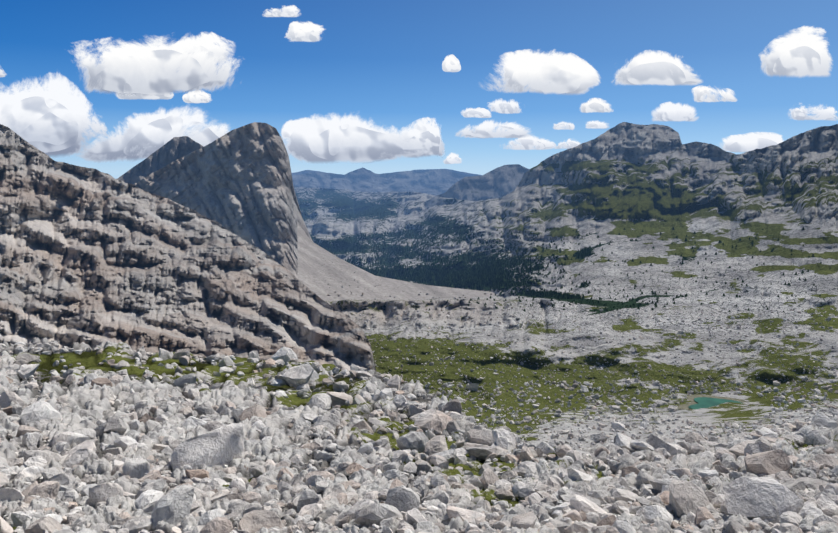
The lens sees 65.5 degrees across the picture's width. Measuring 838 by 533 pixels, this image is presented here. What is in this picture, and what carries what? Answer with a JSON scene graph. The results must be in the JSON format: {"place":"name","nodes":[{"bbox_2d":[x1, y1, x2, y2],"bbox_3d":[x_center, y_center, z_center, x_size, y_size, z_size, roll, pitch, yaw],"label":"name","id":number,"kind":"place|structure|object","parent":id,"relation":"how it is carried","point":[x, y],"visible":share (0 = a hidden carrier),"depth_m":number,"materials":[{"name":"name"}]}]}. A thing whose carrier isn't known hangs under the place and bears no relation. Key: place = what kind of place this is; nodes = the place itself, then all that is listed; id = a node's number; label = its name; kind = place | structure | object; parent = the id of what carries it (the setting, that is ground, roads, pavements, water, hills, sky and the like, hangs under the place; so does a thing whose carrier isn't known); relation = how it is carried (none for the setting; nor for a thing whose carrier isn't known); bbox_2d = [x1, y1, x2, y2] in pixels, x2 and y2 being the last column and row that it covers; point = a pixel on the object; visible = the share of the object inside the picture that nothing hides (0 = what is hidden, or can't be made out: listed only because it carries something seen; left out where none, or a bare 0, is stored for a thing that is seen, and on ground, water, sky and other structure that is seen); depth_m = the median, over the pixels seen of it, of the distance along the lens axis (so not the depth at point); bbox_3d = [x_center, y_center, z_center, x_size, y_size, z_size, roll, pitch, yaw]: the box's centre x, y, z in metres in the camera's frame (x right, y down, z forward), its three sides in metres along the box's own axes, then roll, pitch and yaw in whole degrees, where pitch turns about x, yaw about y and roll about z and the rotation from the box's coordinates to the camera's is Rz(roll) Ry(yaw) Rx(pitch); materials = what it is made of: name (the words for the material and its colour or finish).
{"place":"outdoors","nodes":[
{"label":"outdoors","id":0,"kind":"place"},
{"bbox_2d":[0,69,5,76],"bbox_3d":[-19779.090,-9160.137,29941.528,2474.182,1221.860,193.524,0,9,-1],"label":"cloud","id":1,"kind":"structure","parent":0,"point":[2,73],"depth_m":29951.28,"materials":[{"name":"white"}]},
{"bbox_2d":[0,73,135,156],"bbox_3d":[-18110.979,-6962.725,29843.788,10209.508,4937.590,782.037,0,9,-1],"label":"cloud","id":2,"kind":"structure","parent":0,"point":[51,116],"depth_m":29864.35,"materials":[{"name":"white"}]},
{"bbox_2d":[116,92,173,99],"bbox_3d":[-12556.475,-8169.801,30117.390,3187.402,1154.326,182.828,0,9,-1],"label":"cloud","id":3,"kind":"structure","parent":0,"point":[150,96],"depth_m":30115.31,"materials":[{"name":"white"}]},
{"bbox_2d":[78,91,228,161],"bbox_3d":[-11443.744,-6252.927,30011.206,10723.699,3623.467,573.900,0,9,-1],"label":"cloud","id":4,"kind":"structure","parent":0,"point":[146,135],"depth_m":29996.12,"materials":[{"name":"white"}]},
{"bbox_2d":[75,37,237,94],"bbox_3d":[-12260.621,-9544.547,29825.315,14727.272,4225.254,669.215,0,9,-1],"label":"cloud","id":5,"kind":"structure","parent":0,"point":[157,66],"depth_m":29824.59,"materials":[{"name":"white"}]},
{"bbox_2d":[117,136,202,183],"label":"peak","id":6,"kind":"structure","parent":0,"point":[171,150],"depth_m":1765.05,"materials":[{"name":"stone"}]},
{"bbox_2d":[0,124,376,371],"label":"mountain terrain","id":7,"kind":"structure","parent":0,"point":[92,257],"depth_m":416.13,"materials":[{"name":"stone"}]},
{"bbox_2d":[182,90,210,102],"bbox_3d":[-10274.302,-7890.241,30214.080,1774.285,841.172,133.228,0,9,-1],"label":"cloud","id":8,"kind":"structure","parent":0,"point":[199,96],"depth_m":30213.73,"materials":[{"name":"white"}]},
{"bbox_2d":[181,32,232,62],"bbox_3d":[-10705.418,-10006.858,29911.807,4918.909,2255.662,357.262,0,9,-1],"label":"cloud","id":9,"kind":"structure","parent":0,"point":[212,43],"depth_m":29930.54,"materials":[{"name":"white"}]},
{"bbox_2d":[133,122,312,278],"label":"mountain peak","id":10,"kind":"structure","parent":0,"point":[238,181],"depth_m":1167.10,"materials":[{"name":"stone"}]},
{"bbox_2d":[264,5,298,16],"bbox_3d":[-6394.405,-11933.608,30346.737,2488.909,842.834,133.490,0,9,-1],"label":"cloud","id":11,"kind":"structure","parent":0,"point":[290,11],"depth_m":30348.87,"materials":[{"name":"white"}]},
{"bbox_2d":[286,21,323,41],"bbox_3d":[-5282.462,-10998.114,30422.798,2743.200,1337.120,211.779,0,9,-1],"label":"cloud","id":12,"kind":"structure","parent":0,"point":[308,31],"depth_m":30421.72,"materials":[{"name":"white"}]},
{"bbox_2d":[281,114,428,162],"bbox_3d":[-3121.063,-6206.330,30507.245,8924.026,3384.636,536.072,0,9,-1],"label":"cloud","id":13,"kind":"structure","parent":0,"point":[334,138],"depth_m":30500.07,"materials":[{"name":"white"}]},
{"bbox_2d":[292,167,469,195],"bbox_3d":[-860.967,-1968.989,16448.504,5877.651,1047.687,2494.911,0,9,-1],"label":"distant mountains","id":14,"kind":"structure","parent":0,"point":[431,182],"depth_m":16930.74,"materials":[{"name":"stone"}]},
{"bbox_2d":[291,169,481,175],"bbox_3d":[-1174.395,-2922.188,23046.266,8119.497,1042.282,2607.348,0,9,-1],"label":"distant mountains","id":15,"kind":"structure","parent":0,"point":[309,171],"depth_m":23577.61,"materials":[{"name":"stone"}]},
{"bbox_2d":[297,223,503,300],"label":"scree slope","id":16,"kind":"structure","parent":0,"point":[313,274],"depth_m":895.63,"materials":[{"name":"grey gravel"}]},
{"bbox_2d":[321,258,491,299],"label":"boulders","id":17,"kind":"object","parent":16,"relation":"on","point":[379,285],"visible":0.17,"depth_m":841.35,"materials":[{"name":"stone"}]},
{"bbox_2d":[0,337,837,532],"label":"terrain","id":18,"kind":"structure","parent":0,"point":[241,395],"depth_m":11.66,"materials":[{"name":"stone"}]},
{"bbox_2d":[0,409,821,532],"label":"boulders","id":19,"kind":"object","parent":18,"relation":"on","point":[223,445],"visible":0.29,"depth_m":9.85,"materials":[{"name":"stone"}]},
{"bbox_2d":[0,340,837,532],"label":"rocks","id":20,"kind":"object","parent":18,"relation":"on","point":[19,518],"visible":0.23,"depth_m":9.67,"materials":[{"name":"stone"}]},
{"bbox_2d":[0,342,837,461],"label":"rim rocks","id":21,"kind":"object","parent":18,"relation":"on","point":[622,442],"visible":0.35,"depth_m":14.80,"materials":[{"name":"stone"}]},
{"bbox_2d":[0,0,837,178],"label":"sky","id":22,"kind":"structure","parent":0,"point":[379,62],"materials":[{"name":"blue"}]},
{"bbox_2d":[401,117,445,157],"bbox_3d":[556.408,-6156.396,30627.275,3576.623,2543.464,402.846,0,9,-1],"label":"cloud","id":23,"kind":"structure","parent":0,"point":[425,132],"depth_m":30624.52,"materials":[{"name":"white"}]},
{"bbox_2d":[442,54,460,71],"bbox_3d":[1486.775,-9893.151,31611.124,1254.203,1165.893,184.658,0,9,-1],"label":"cloud","id":24,"kind":"structure","parent":0,"point":[451,63],"depth_m":31612.36,"materials":[{"name":"white"}]},
{"bbox_2d":[443,152,461,163],"bbox_3d":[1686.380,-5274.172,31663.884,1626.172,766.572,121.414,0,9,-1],"label":"cloud","id":25,"kind":"structure","parent":0,"point":[452,158],"depth_m":31663.09,"materials":[{"name":"white"}]},
{"bbox_2d":[461,107,490,117],"bbox_3d":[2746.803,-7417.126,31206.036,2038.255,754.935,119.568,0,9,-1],"label":"cloud","id":26,"kind":"structure","parent":0,"point":[479,112],"depth_m":31206.50,"materials":[{"name":"white"}]},
{"bbox_2d":[427,164,529,208],"bbox_3d":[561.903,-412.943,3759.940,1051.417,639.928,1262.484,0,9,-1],"label":"mountain","id":27,"kind":"structure","parent":0,"point":[502,181],"depth_m":4116.23,"materials":[{"name":"stone"}]},
{"bbox_2d":[456,120,529,137],"bbox_3d":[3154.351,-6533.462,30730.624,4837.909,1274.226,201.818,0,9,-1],"label":"cloud","id":28,"kind":"structure","parent":0,"point":[486,129],"depth_m":30737.12,"materials":[{"name":"white"}]},
{"bbox_2d":[488,99,520,113],"bbox_3d":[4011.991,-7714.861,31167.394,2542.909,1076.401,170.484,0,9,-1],"label":"cloud","id":29,"kind":"structure","parent":0,"point":[501,106],"depth_m":31168.75,"materials":[{"name":"white"}]},
{"bbox_2d":[506,135,555,149],"bbox_3d":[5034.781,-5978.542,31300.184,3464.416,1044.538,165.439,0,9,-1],"label":"cloud","id":30,"kind":"structure","parent":0,"point":[529,142],"depth_m":31305.37,"materials":[{"name":"white"}]},
{"bbox_2d":[490,49,599,93],"bbox_3d":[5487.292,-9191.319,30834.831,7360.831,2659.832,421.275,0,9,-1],"label":"cloud","id":31,"kind":"structure","parent":0,"point":[521,71],"depth_m":30843.06,"materials":[{"name":"white"}]},
{"bbox_2d":[286,122,837,450],"bbox_3d":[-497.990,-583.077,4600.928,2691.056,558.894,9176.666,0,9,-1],"label":"valley mountain","id":32,"kind":"structure","parent":0,"point":[652,181],"depth_m":605.10,"materials":[{"name":"stone"}]},
{"bbox_2d":[299,200,597,299],"bbox_3d":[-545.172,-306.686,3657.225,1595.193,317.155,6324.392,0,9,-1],"label":"trees","id":33,"kind":"object","parent":32,"relation":"on","point":[453,274],"visible":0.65,"depth_m":1510.77,"materials":[{"name":"green plant"}]},
{"bbox_2d":[359,302,808,446],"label":"erratic rocks","id":34,"kind":"object","parent":32,"relation":"on","point":[529,419],"visible":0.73,"depth_m":402.08,"materials":[{"name":"stone"}]},
{"bbox_2d":[342,307,837,396],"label":"rocks","id":35,"kind":"object","parent":32,"relation":"on","point":[641,337],"depth_m":319.60,"materials":[{"name":"stone"}]},
{"bbox_2d":[370,227,821,311],"bbox_3d":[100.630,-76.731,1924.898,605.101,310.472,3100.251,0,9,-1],"label":"trees","id":36,"kind":"object","parent":32,"relation":"on","point":[588,292],"visible":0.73,"depth_m":872.65,"materials":[{"name":"green plant"}]},
{"bbox_2d":[404,376,837,449],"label":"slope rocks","id":37,"kind":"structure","parent":32,"relation":"on","point":[617,426],"depth_m":198.74,"materials":[{"name":"stone"}]},
{"bbox_2d":[678,395,746,409],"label":"pond shore stones","id":38,"kind":"object","parent":32,"relation":"on","point":[685,406],"visible":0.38,"depth_m":217.23,"materials":[{"name":"grey stone"}]},
{"bbox_2d":[554,122,574,129],"bbox_3d":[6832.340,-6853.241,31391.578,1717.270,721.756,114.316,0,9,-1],"label":"cloud","id":39,"kind":"structure","parent":0,"point":[564,126],"depth_m":31393.87,"materials":[{"name":"white"}]},
{"bbox_2d":[555,139,579,148],"bbox_3d":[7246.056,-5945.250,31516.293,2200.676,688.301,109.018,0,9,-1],"label":"cloud","id":40,"kind":"structure","parent":0,"point":[571,144],"depth_m":31515.80,"materials":[{"name":"white"}]},
{"bbox_2d":[581,98,612,112],"bbox_3d":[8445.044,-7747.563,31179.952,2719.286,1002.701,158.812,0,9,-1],"label":"cloud","id":41,"kind":"structure","parent":0,"point":[597,105],"depth_m":31180.22,"materials":[{"name":"white"}]},
{"bbox_2d":[586,120,607,128],"bbox_3d":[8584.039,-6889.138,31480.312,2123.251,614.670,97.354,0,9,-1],"label":"cloud","id":42,"kind":"structure","parent":0,"point":[597,124],"depth_m":31479.96,"materials":[{"name":"white"}]},
{"bbox_2d":[615,50,701,84],"bbox_3d":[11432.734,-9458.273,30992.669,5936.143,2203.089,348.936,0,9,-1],"label":"cloud","id":43,"kind":"structure","parent":0,"point":[654,68],"depth_m":30989.82,"materials":[{"name":"white"}]},
{"bbox_2d":[652,102,697,120],"bbox_3d":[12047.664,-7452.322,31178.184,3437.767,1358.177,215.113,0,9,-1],"label":"cloud","id":44,"kind":"structure","parent":0,"point":[668,111],"depth_m":31180.53,"materials":[{"name":"white"}]},
{"bbox_2d":[692,86,736,101],"bbox_3d":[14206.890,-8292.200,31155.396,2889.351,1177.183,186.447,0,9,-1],"label":"cloud","id":45,"kind":"structure","parent":0,"point":[703,94],"depth_m":31151.13,"materials":[{"name":"white"}]},
{"bbox_2d":[688,397,740,408],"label":"pond water","id":46,"kind":"structure","parent":0,"point":[705,402],"depth_m":213.80,"materials":[{"name":"teal liquid"}]},
{"bbox_2d":[721,132,782,151],"bbox_3d":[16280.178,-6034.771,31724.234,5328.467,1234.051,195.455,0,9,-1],"label":"cloud","id":47,"kind":"structure","parent":0,"point":[751,141],"depth_m":31721.85,"materials":[{"name":"white"}]},
{"bbox_2d":[760,26,831,76],"bbox_3d":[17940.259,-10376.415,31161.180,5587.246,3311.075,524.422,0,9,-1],"label":"cloud","id":48,"kind":"structure","parent":0,"point":[802,51],"depth_m":31165.14,"materials":[{"name":"white"}]},
{"bbox_2d":[790,105,837,120],"bbox_3d":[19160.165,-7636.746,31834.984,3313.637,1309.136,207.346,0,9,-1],"label":"cloud","id":49,"kind":"structure","parent":0,"point":[819,112],"depth_m":31837.34,"materials":[{"name":"white"}]}
]}

